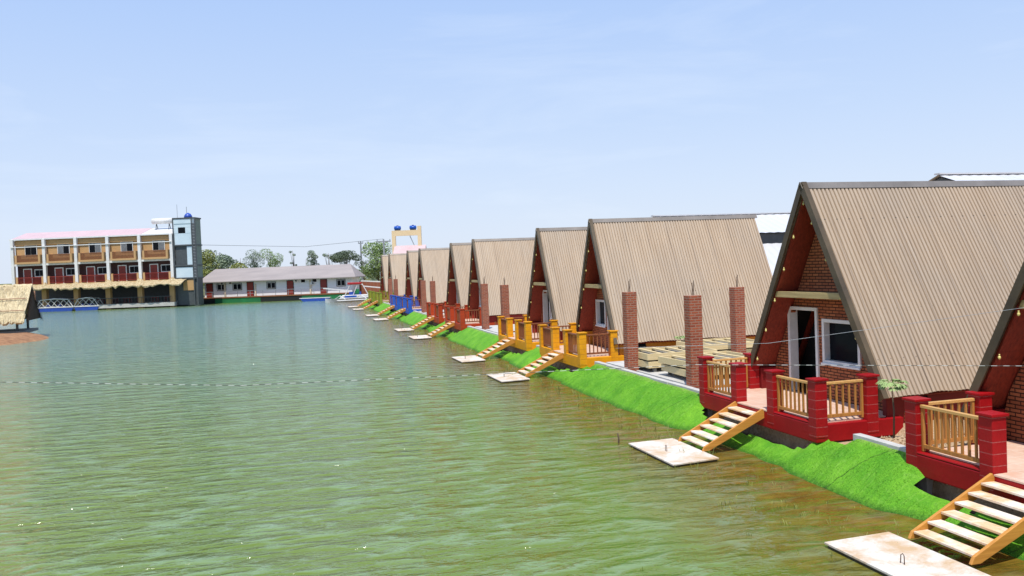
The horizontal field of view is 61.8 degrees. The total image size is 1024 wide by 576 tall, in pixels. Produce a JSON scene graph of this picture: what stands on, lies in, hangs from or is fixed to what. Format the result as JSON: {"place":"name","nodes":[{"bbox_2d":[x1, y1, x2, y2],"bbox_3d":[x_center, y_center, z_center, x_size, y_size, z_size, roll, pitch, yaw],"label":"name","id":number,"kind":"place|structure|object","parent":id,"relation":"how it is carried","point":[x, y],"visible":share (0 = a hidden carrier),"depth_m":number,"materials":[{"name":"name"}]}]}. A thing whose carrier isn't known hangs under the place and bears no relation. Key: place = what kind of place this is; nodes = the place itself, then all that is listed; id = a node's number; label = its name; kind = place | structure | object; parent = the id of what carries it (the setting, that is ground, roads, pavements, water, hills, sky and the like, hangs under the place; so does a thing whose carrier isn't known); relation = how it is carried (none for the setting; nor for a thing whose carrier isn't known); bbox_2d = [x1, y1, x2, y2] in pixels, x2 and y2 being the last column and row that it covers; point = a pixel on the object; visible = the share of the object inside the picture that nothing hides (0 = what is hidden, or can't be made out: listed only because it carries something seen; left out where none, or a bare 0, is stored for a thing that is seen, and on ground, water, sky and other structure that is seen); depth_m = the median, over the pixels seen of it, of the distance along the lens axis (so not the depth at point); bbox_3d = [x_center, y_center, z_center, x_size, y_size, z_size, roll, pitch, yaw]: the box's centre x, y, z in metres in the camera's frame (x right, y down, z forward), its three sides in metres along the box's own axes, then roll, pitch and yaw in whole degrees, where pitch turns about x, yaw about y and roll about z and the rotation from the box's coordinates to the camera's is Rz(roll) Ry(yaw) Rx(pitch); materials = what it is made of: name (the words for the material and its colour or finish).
{"place":"outdoors","nodes":[
{"label":"outdoors","id":0,"kind":"place"},
{"bbox_2d":[8,364,970,385],"bbox_3d":[-3.334,0.624,7.983,31.416,0.845,0.042,-2,2,0],"label":"cord","id":1,"kind":"object","parent":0,"point":[500,373],"visible":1,"depth_m":8.00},
{"bbox_2d":[475,324,514,333],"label":"pavement","id":2,"kind":"structure","parent":0,"point":[493,328],"depth_m":49.74,"materials":[{"name":"concrete"}]},
{"bbox_2d":[480,276,489,329],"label":"brick column","id":3,"kind":"structure","parent":2,"relation":"on","point":[484,305],"depth_m":49.39,"materials":[{"name":"brick"}]},
{"bbox_2d":[500,285,509,317],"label":"brick column","id":4,"kind":"structure","parent":2,"relation":"on","point":[504,299],"depth_m":44.94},
{"bbox_2d":[0,300,1023,575],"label":"water","id":5,"kind":"structure","parent":0,"point":[218,462],"depth_m":19.01,"materials":[{"name":"liquid"}]},
{"bbox_2d":[0,332,48,345],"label":"islet","id":6,"kind":"object","parent":5,"relation":"in","point":[13,338],"visible":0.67,"depth_m":65.03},
{"bbox_2d":[0,284,44,332],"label":"thatched hut","id":7,"kind":"object","parent":6,"relation":"on","point":[19,304],"visible":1,"depth_m":68.97,"materials":[{"name":"plant"}]},
{"bbox_2d":[38,298,74,311],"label":"pontoon boat","id":8,"kind":"object","parent":5,"relation":"on","point":[48,308],"visible":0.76,"depth_m":128.26,"materials":[{"name":"white paint"}]},
{"bbox_2d":[74,297,102,310],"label":"pontoon boat","id":9,"kind":"object","parent":5,"relation":"on","point":[82,307],"visible":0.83,"depth_m":128.29,"materials":[{"name":"white paint"}]},
{"bbox_2d":[203,264,365,303],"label":"floating house","id":10,"kind":"structure","parent":5,"relation":"on","point":[267,284],"depth_m":137.41,"materials":[{"name":"grey tile"}]},
{"bbox_2d":[217,284,223,290],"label":"window","id":11,"kind":"structure","parent":10,"relation":"in","point":[220,287],"depth_m":137.86,"materials":[{"name":"glass"}]},
{"bbox_2d":[232,283,241,289],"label":"window","id":12,"kind":"structure","parent":10,"relation":"in","point":[236,286],"depth_m":137.72,"materials":[{"name":"glass"}]},
{"bbox_2d":[266,282,275,288],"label":"window","id":13,"kind":"structure","parent":10,"relation":"in","point":[270,285],"depth_m":137.39,"materials":[{"name":"glass"}]},
{"bbox_2d":[336,279,345,286],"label":"window","id":14,"kind":"structure","parent":10,"relation":"in","point":[339,282],"depth_m":136.72,"materials":[{"name":"metal"}]},
{"bbox_2d":[299,297,330,301],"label":"rowing boat","id":15,"kind":"object","parent":5,"relation":"on","point":[313,299],"visible":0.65,"depth_m":129.49,"materials":[{"name":"white paint"}]},
{"bbox_2d":[325,295,367,302],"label":"outrigger boat","id":16,"kind":"object","parent":5,"relation":"on","point":[346,298],"visible":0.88,"depth_m":122.80,"materials":[{"name":"white paint"}]},
{"bbox_2d":[323,282,379,298],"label":"motorboat","id":17,"kind":"object","parent":5,"relation":"on","point":[357,292],"visible":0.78,"depth_m":128.86,"materials":[{"name":"white paint"}]},
{"bbox_2d":[394,328,413,331],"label":"landing slab","id":18,"kind":"structure","parent":5,"relation":"on","point":[403,330],"depth_m":61.21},
{"bbox_2d":[408,335,431,339],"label":"landing slab","id":19,"kind":"structure","parent":5,"relation":"on","point":[418,337],"depth_m":53.99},
{"bbox_2d":[452,355,485,362],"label":"landing slab","id":20,"kind":"structure","parent":5,"relation":"on","point":[468,359],"depth_m":40.37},
{"bbox_2d":[488,372,529,382],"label":"landing slab","id":21,"kind":"structure","parent":5,"relation":"on","point":[508,378],"depth_m":33.27,"materials":[{"name":"concrete"}]},
{"bbox_2d":[355,306,958,570],"bbox_3d":[-7.661,3.114,56.583,4.986,0.215,95.125,-3,2,-15],"label":"water weed","id":22,"kind":"object","parent":5,"relation":"on","point":[658,437],"visible":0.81,"depth_m":22.42,"materials":[{"name":"green plant"}]},
{"bbox_2d":[628,438,718,467],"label":"landing slab","id":23,"kind":"structure","parent":5,"relation":"on","point":[668,452],"depth_m":19.40,"materials":[{"name":"concrete"}]},
{"bbox_2d":[824,532,989,575],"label":"landing slab","id":24,"kind":"structure","parent":5,"relation":"on","point":[885,554],"depth_m":12.27,"materials":[{"name":"concrete"}]},
{"bbox_2d":[0,270,1023,517],"bbox_3d":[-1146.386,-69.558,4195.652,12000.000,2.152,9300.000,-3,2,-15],"label":"ground","id":25,"kind":"structure","parent":0,"point":[938,488],"depth_m":19.04,"materials":[{"name":"concrete"}]},
{"bbox_2d":[9,227,186,310],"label":"motel building","id":26,"kind":"structure","parent":25,"relation":"on","point":[136,266],"depth_m":129.49,"materials":[{"name":"white paint"}]},
{"bbox_2d":[24,245,37,254],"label":"window","id":27,"kind":"structure","parent":26,"relation":"in","point":[30,250],"depth_m":129.92,"materials":[{"name":"glass"}]},
{"bbox_2d":[34,269,42,276],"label":"window","id":28,"kind":"structure","parent":26,"relation":"in","point":[38,272],"depth_m":130.30,"materials":[{"name":"white paint"}]},
{"bbox_2d":[57,244,69,253],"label":"window","id":29,"kind":"structure","parent":26,"relation":"in","point":[60,249],"depth_m":129.79,"materials":[{"name":"glass"}]},
{"bbox_2d":[66,268,74,275],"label":"window","id":30,"kind":"structure","parent":26,"relation":"in","point":[69,271],"depth_m":130.14,"materials":[{"name":"white paint"}]},
{"bbox_2d":[89,242,101,252],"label":"window","id":31,"kind":"structure","parent":26,"relation":"in","point":[92,248],"depth_m":129.63,"materials":[{"name":"glass"}]},
{"bbox_2d":[97,267,106,274],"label":"window","id":32,"kind":"structure","parent":26,"relation":"in","point":[101,270],"depth_m":130.01,"materials":[{"name":"white paint"}]},
{"bbox_2d":[120,241,132,250],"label":"window","id":33,"kind":"structure","parent":26,"relation":"in","point":[129,246],"depth_m":129.47,"materials":[{"name":"glass"}]},
{"bbox_2d":[129,265,138,272],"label":"window","id":34,"kind":"structure","parent":26,"relation":"in","point":[132,269],"depth_m":129.85,"materials":[{"name":"white paint"}]},
{"bbox_2d":[152,240,164,249],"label":"window","id":35,"kind":"structure","parent":26,"relation":"in","point":[155,245],"depth_m":129.35,"materials":[{"name":"glass"}]},
{"bbox_2d":[151,218,171,229],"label":"water heater","id":36,"kind":"object","parent":26,"relation":"on","point":[156,221],"visible":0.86,"depth_m":131.73,"materials":[{"name":"white paint"}]},
{"bbox_2d":[161,264,170,271],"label":"window","id":37,"kind":"structure","parent":26,"relation":"in","point":[164,267],"depth_m":129.73,"materials":[{"name":"glass"}]},
{"bbox_2d":[172,207,203,304],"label":"stair tower","id":38,"kind":"structure","parent":25,"relation":"on","point":[187,246],"depth_m":128.72,"materials":[{"name":"pale blue paint"},{"name":"concrete"},{"name":"blue plastic"}]},
{"bbox_2d":[202,249,220,283],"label":"tree","id":39,"kind":"object","parent":25,"relation":"on","point":[207,262],"visible":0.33,"depth_m":156.92,"materials":[{"name":"green plant"}]},
{"bbox_2d":[204,250,239,270],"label":"tree","id":40,"kind":"object","parent":25,"relation":"on","point":[225,262],"visible":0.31,"depth_m":164.47,"materials":[{"name":"green plant"}]},
{"bbox_2d":[227,259,247,268],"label":"tree","id":41,"kind":"object","parent":25,"relation":"on","point":[240,265],"visible":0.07,"depth_m":161.18,"materials":[{"name":"green plant"}]},
{"bbox_2d":[243,249,264,267],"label":"tree","id":42,"kind":"object","parent":25,"relation":"on","point":[254,263],"visible":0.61,"depth_m":164.18,"materials":[{"name":"green plant"}]},
{"bbox_2d":[259,248,283,266],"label":"tree","id":43,"kind":"object","parent":25,"relation":"on","point":[272,260],"visible":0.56,"depth_m":164.42,"materials":[{"name":"green plant"}]},
{"bbox_2d":[306,250,318,265],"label":"tree","id":44,"kind":"object","parent":25,"relation":"on","point":[314,256],"visible":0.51,"depth_m":168.09,"materials":[{"name":"green plant"}]},
{"bbox_2d":[322,254,335,264],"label":"tree","id":45,"kind":"object","parent":25,"relation":"on","point":[328,255],"visible":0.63,"depth_m":168.36,"materials":[{"name":"green plant"}]},
{"bbox_2d":[330,250,361,263],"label":"tree","id":46,"kind":"object","parent":25,"relation":"on","point":[340,257],"visible":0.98,"depth_m":167.59,"materials":[{"name":"green plant"}]},
{"bbox_2d":[358,241,362,279],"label":"utility pole","id":47,"kind":"object","parent":25,"relation":"on","point":[360,243],"visible":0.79,"depth_m":172.85,"materials":[{"name":"metal"}]},
{"bbox_2d":[355,260,375,280],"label":"tree","id":48,"kind":"object","parent":25,"relation":"on","point":[362,263],"visible":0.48,"depth_m":166.19,"materials":[{"name":"green plant"}]},
{"bbox_2d":[359,280,379,293],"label":"brick wall","id":49,"kind":"structure","parent":25,"relation":"on","point":[369,283],"depth_m":138.67,"materials":[{"name":"red brick"}]},
{"bbox_2d":[360,242,391,280],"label":"tree","id":50,"kind":"object","parent":25,"relation":"on","point":[374,266],"visible":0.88,"depth_m":159.74,"materials":[{"name":"green plant"}]},
{"bbox_2d":[368,290,385,302],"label":"cabin deck","id":51,"kind":"structure","parent":25,"relation":"on","point":[371,295],"depth_m":102.26,"materials":[{"name":"green paint"}]},
{"bbox_2d":[376,239,390,254],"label":"utility pole","id":52,"kind":"object","parent":25,"relation":"on","point":[383,241],"visible":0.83,"depth_m":157.12,"materials":[{"name":"concrete"}]},
{"bbox_2d":[224,239,378,246],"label":"power line","id":53,"kind":"object","parent":52,"relation":"attached to","point":[293,246],"visible":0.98,"depth_m":157.40,"materials":[{"name":"metal"}]},
{"bbox_2d":[380,255,387,296],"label":"frame cabin","id":54,"kind":"object","parent":25,"relation":"on","point":[384,275],"visible":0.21,"depth_m":104.11,"materials":[{"name":"metal"}]},
{"bbox_2d":[375,291,393,304],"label":"cabin deck","id":55,"kind":"structure","parent":25,"relation":"on","point":[379,297],"depth_m":96.16,"materials":[{"name":"green paint"}]},
{"bbox_2d":[388,253,405,296],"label":"frame cabin","id":56,"kind":"object","parent":25,"relation":"on","point":[397,265],"visible":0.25,"depth_m":96.67,"materials":[{"name":"metal"}]},
{"bbox_2d":[390,294,419,309],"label":"cabin deck","id":57,"kind":"structure","parent":25,"relation":"on","point":[395,300],"depth_m":82.14,"materials":[{"name":"blue paint"}]},
{"bbox_2d":[377,305,394,314],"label":"wooden stairs","id":58,"kind":"structure","parent":57,"relation":"attached to","point":[386,310],"depth_m":82.65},
{"bbox_2d":[391,226,426,253],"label":"tank tower","id":59,"kind":"structure","parent":25,"relation":"on","point":[400,249],"depth_m":152.14,"materials":[{"name":"concrete"}]},
{"bbox_2d":[400,296,420,313],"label":"cabin deck","id":60,"kind":"structure","parent":25,"relation":"on","point":[406,303],"depth_m":75.06,"materials":[{"name":"brick"}]},
{"bbox_2d":[386,308,405,318],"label":"wooden stairs","id":61,"kind":"structure","parent":60,"relation":"attached to","point":[396,313],"depth_m":75.56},
{"bbox_2d":[405,250,419,304],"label":"frame cabin","id":62,"kind":"object","parent":25,"relation":"on","point":[411,272],"visible":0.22,"depth_m":83.15,"materials":[{"name":"metal"}]},
{"bbox_2d":[417,248,448,309],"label":"frame cabin","id":63,"kind":"object","parent":25,"relation":"on","point":[433,262],"visible":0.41,"depth_m":75.84,"materials":[{"name":"metal"}]},
{"bbox_2d":[426,301,459,323],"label":"cabin deck","id":64,"kind":"structure","parent":25,"relation":"on","point":[435,310],"depth_m":61.31,"materials":[{"name":"brick"}]},
{"bbox_2d":[410,316,433,328],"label":"wooden stairs","id":65,"kind":"structure","parent":64,"relation":"attached to","point":[424,321],"depth_m":61.72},
{"bbox_2d":[446,242,471,318],"bbox_3d":[-0.885,-0.578,63.505,7.400,5.756,5.298,-3,2,-15],"label":"frame cabin","id":66,"kind":"object","parent":25,"relation":"on","point":[458,272],"visible":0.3,"depth_m":62.10,"materials":[{"name":"metal"}]},
{"bbox_2d":[444,305,494,330],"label":"cabin deck","id":67,"kind":"structure","parent":25,"relation":"on","point":[460,318],"depth_m":53.89,"materials":[{"name":"brick"}]},
{"bbox_2d":[427,321,454,336],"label":"wooden stairs","id":68,"kind":"structure","parent":67,"relation":"attached to","point":[446,326],"depth_m":54.55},
{"bbox_2d":[467,326,503,350],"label":"kerb","id":69,"kind":"structure","parent":25,"relation":"on","point":[486,331],"depth_m":47.56,"materials":[{"name":"concrete"}]},
{"bbox_2d":[467,237,534,324],"bbox_3d":[1.079,-0.450,56.313,7.400,5.756,5.298,-3,2,-14],"label":"frame cabin","id":70,"kind":"object","parent":25,"relation":"on","point":[497,262],"visible":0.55,"depth_m":54.92,"materials":[{"name":"metal"}]},
{"bbox_2d":[497,315,563,350],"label":"cabin deck","id":71,"kind":"structure","parent":25,"relation":"on","point":[524,337],"depth_m":40.36,"materials":[{"name":"brick"}]},
{"bbox_2d":[476,337,514,358],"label":"wooden stairs","id":72,"kind":"structure","parent":71,"relation":"attached to","point":[502,343],"depth_m":40.82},
{"bbox_2d":[527,227,586,340],"bbox_3d":[4.849,-0.206,42.521,7.400,5.756,5.298,-3,2,-14],"label":"frame cabin","id":73,"kind":"object","parent":25,"relation":"on","point":[556,271],"visible":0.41,"depth_m":41.21,"materials":[{"name":"metal"}]},
{"bbox_2d":[538,322,623,367],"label":"cabin deck","id":74,"kind":"structure","parent":25,"relation":"on","point":[576,350],"depth_m":32.88,"materials":[{"name":"yellow paint"}]},
{"bbox_2d":[517,350,562,376],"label":"wooden stairs","id":75,"kind":"structure","parent":74,"relation":"attached to","point":[550,354],"depth_m":33.93,"materials":[{"name":"wood"}]},
{"bbox_2d":[595,361,712,419],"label":"kerb","id":76,"kind":"structure","parent":25,"relation":"on","point":[707,413],"depth_m":25.55,"materials":[{"name":"concrete"}]},
{"bbox_2d":[576,214,771,354],"bbox_3d":[6.802,-0.079,35.357,7.400,5.756,5.298,-3,2,-12],"label":"frame cabin","id":77,"kind":"object","parent":25,"relation":"on","point":[660,264],"visible":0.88,"depth_m":34.28,"materials":[{"name":"metal"}]},
{"bbox_2d":[595,299,606,327],"bbox_3d":[3.776,1.052,35.703,0.260,1.130,1.280,-3,2,-12],"label":"window frame","id":78,"kind":"structure","parent":77,"relation":"in","point":[601,321],"depth_m":36.02,"materials":[{"name":"white paint"}]},
{"bbox_2d":[651,212,790,275],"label":"warehouse","id":79,"kind":"structure","parent":25,"relation":"on","point":[771,226],"depth_m":59.58,"materials":[{"name":"metal"}]},
{"bbox_2d":[697,352,902,442],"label":"cabin deck","id":80,"kind":"structure","parent":25,"relation":"on","point":[814,413],"depth_m":18.88,"materials":[{"name":"brick"}]},
{"bbox_2d":[678,401,763,451],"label":"wooden stairs","id":81,"kind":"structure","parent":80,"relation":"attached to","point":[743,424],"depth_m":20.03,"materials":[{"name":"wood"}]},
{"bbox_2d":[751,180,1023,422],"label":"frame cabin","id":82,"kind":"object","parent":25,"relation":"on","point":[855,257],"visible":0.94,"depth_m":20.49,"materials":[{"name":"paint"}]},
{"bbox_2d":[821,319,861,369],"bbox_3d":[7.918,1.324,20.419,0.260,1.130,1.400,-3,2,-17],"label":"window frame","id":83,"kind":"structure","parent":82,"relation":"in","point":[842,348],"depth_m":20.61,"materials":[{"name":"white paint"}]},
{"bbox_2d":[876,379,908,438],"bbox_3d":[7.591,2.441,17.067,0.635,1.195,0.672,-1,2,35],"label":"sapling","id":84,"kind":"object","parent":25,"relation":"on","point":[883,383],"visible":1,"depth_m":17.03,"materials":[{"name":"green plant"}]},
{"bbox_2d":[853,433,932,494],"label":"kerb","id":85,"kind":"structure","parent":25,"relation":"on","point":[924,484],"depth_m":15.93,"materials":[{"name":"concrete"}]},
{"bbox_2d":[902,391,1023,503],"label":"cabin deck","id":86,"kind":"structure","parent":25,"relation":"on","point":[988,448],"depth_m":14.45,"materials":[{"name":"brick"}]},
{"bbox_2d":[908,473,1023,564],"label":"wooden stairs","id":87,"kind":"structure","parent":86,"relation":"attached to","point":[981,488],"depth_m":12.68,"materials":[{"name":"wood"}]},
{"bbox_2d":[929,172,1023,180],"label":"warehouse","id":88,"kind":"structure","parent":25,"relation":"on","point":[973,176],"depth_m":46.12,"materials":[{"name":"metal"}]},
{"bbox_2d":[960,261,1023,442],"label":"frame cabin","id":89,"kind":"object","parent":25,"relation":"on","point":[1000,373],"visible":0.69,"depth_m":15.43,"materials":[{"name":"brick"}]},
{"bbox_2d":[0,0,1023,283],"label":"sky","id":90,"kind":"structure","parent":0,"point":[275,124],"materials":[{"name":"blue"}]},
{"bbox_2d":[606,361,730,390],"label":"pavement","id":91,"kind":"structure","parent":0,"point":[659,373],"depth_m":27.29,"materials":[{"name":"concrete"}]},
{"bbox_2d":[622,281,638,370],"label":"brick column","id":92,"kind":"structure","parent":91,"relation":"on","point":[630,325],"depth_m":28.52,"materials":[{"name":"brick"}]},
{"bbox_2d":[638,358,662,371],"bbox_3d":[5.367,2.514,29.091,2.500,0.350,1.900,-3,2,-17],"label":"timber pallet","id":93,"kind":"object","parent":91,"relation":"on","point":[646,363],"visible":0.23,"depth_m":27.95,"materials":[{"name":"beige wood"}]},
{"bbox_2d":[638,345,716,361],"bbox_3d":[5.389,2.255,29.040,2.500,0.350,1.900,-3,2,-14],"label":"timber pallet","id":94,"kind":"object","parent":93,"relation":"on","point":[652,353],"visible":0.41,"depth_m":28.69,"materials":[{"name":"beige wood"}]},
{"bbox_2d":[683,280,702,388],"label":"brick column","id":95,"kind":"structure","parent":91,"relation":"on","point":[693,320],"depth_m":24.13,"materials":[{"name":"brick"}]},
{"bbox_2d":[661,364,729,376],"bbox_3d":[6.197,2.552,26.622,2.500,0.350,1.900,-3,2,-13],"label":"timber pallet","id":96,"kind":"object","parent":91,"relation":"on","point":[671,369],"visible":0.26,"depth_m":26.35,"materials":[{"name":"beige wood"}]},
{"bbox_2d":[658,351,744,367],"bbox_3d":[6.125,2.294,26.650,2.500,0.350,1.900,-3,2,-18],"label":"timber pallet","id":97,"kind":"object","parent":96,"relation":"on","point":[678,359],"visible":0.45,"depth_m":26.84,"materials":[{"name":"beige wood"}]},
{"bbox_2d":[717,348,751,352],"bbox_3d":[7.547,2.366,31.343,2.500,0.350,1.900,-3,2,-16],"label":"timber pallet","id":98,"kind":"object","parent":91,"relation":"on","point":[748,350],"visible":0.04,"depth_m":30.63,"materials":[{"name":"beige wood"}]},
{"bbox_2d":[676,337,753,349],"bbox_3d":[7.564,2.108,31.239,2.500,0.350,1.900,-3,2,-14],"label":"timber pallet","id":99,"kind":"object","parent":98,"relation":"on","point":[717,343],"visible":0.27,"depth_m":30.78,"materials":[{"name":"beige wood"}]},
{"bbox_2d":[729,275,745,352],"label":"brick column","id":100,"kind":"structure","parent":91,"relation":"on","point":[737,315],"depth_m":29.13,"materials":[{"name":"brick"}]},
{"bbox_2d":[361,299,1023,560],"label":"grass bank","id":101,"kind":"structure","parent":0,"point":[479,341],"depth_m":18.26,"materials":[{"name":"plant"}]},
{"bbox_2d":[633,308,1019,347],"bbox_3d":[6.041,-0.217,8.996,9.951,1.344,0.008,-2,2,0],"label":"power cable","id":102,"kind":"object","parent":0,"point":[823,335],"visible":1,"depth_m":9.00,"materials":[{"name":"metal"}]},
{"bbox_2d":[881,430,966,447],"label":"gravel","id":103,"kind":"structure","parent":0,"point":[902,436],"depth_m":16.86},
{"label":"pavement","id":104,"kind":"structure","parent":0,"visible":0},
{"bbox_2d":[420,280,426,312],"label":"brick column","id":105,"kind":"structure","parent":104,"relation":"on","point":[423,295],"depth_m":70.31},
{"bbox_2d":[430,277,435,302],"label":"brick column","id":106,"kind":"structure","parent":104,"relation":"on","point":[432,292],"depth_m":65.96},
{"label":"pavement","id":107,"kind":"structure","parent":0,"visible":0},
{"bbox_2d":[388,279,391,303],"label":"brick column","id":108,"kind":"structure","parent":107,"relation":"on","point":[389,287],"depth_m":91.23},
{"bbox_2d":[393,276,397,295],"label":"brick column","id":109,"kind":"structure","parent":107,"relation":"on","point":[395,281],"depth_m":86.80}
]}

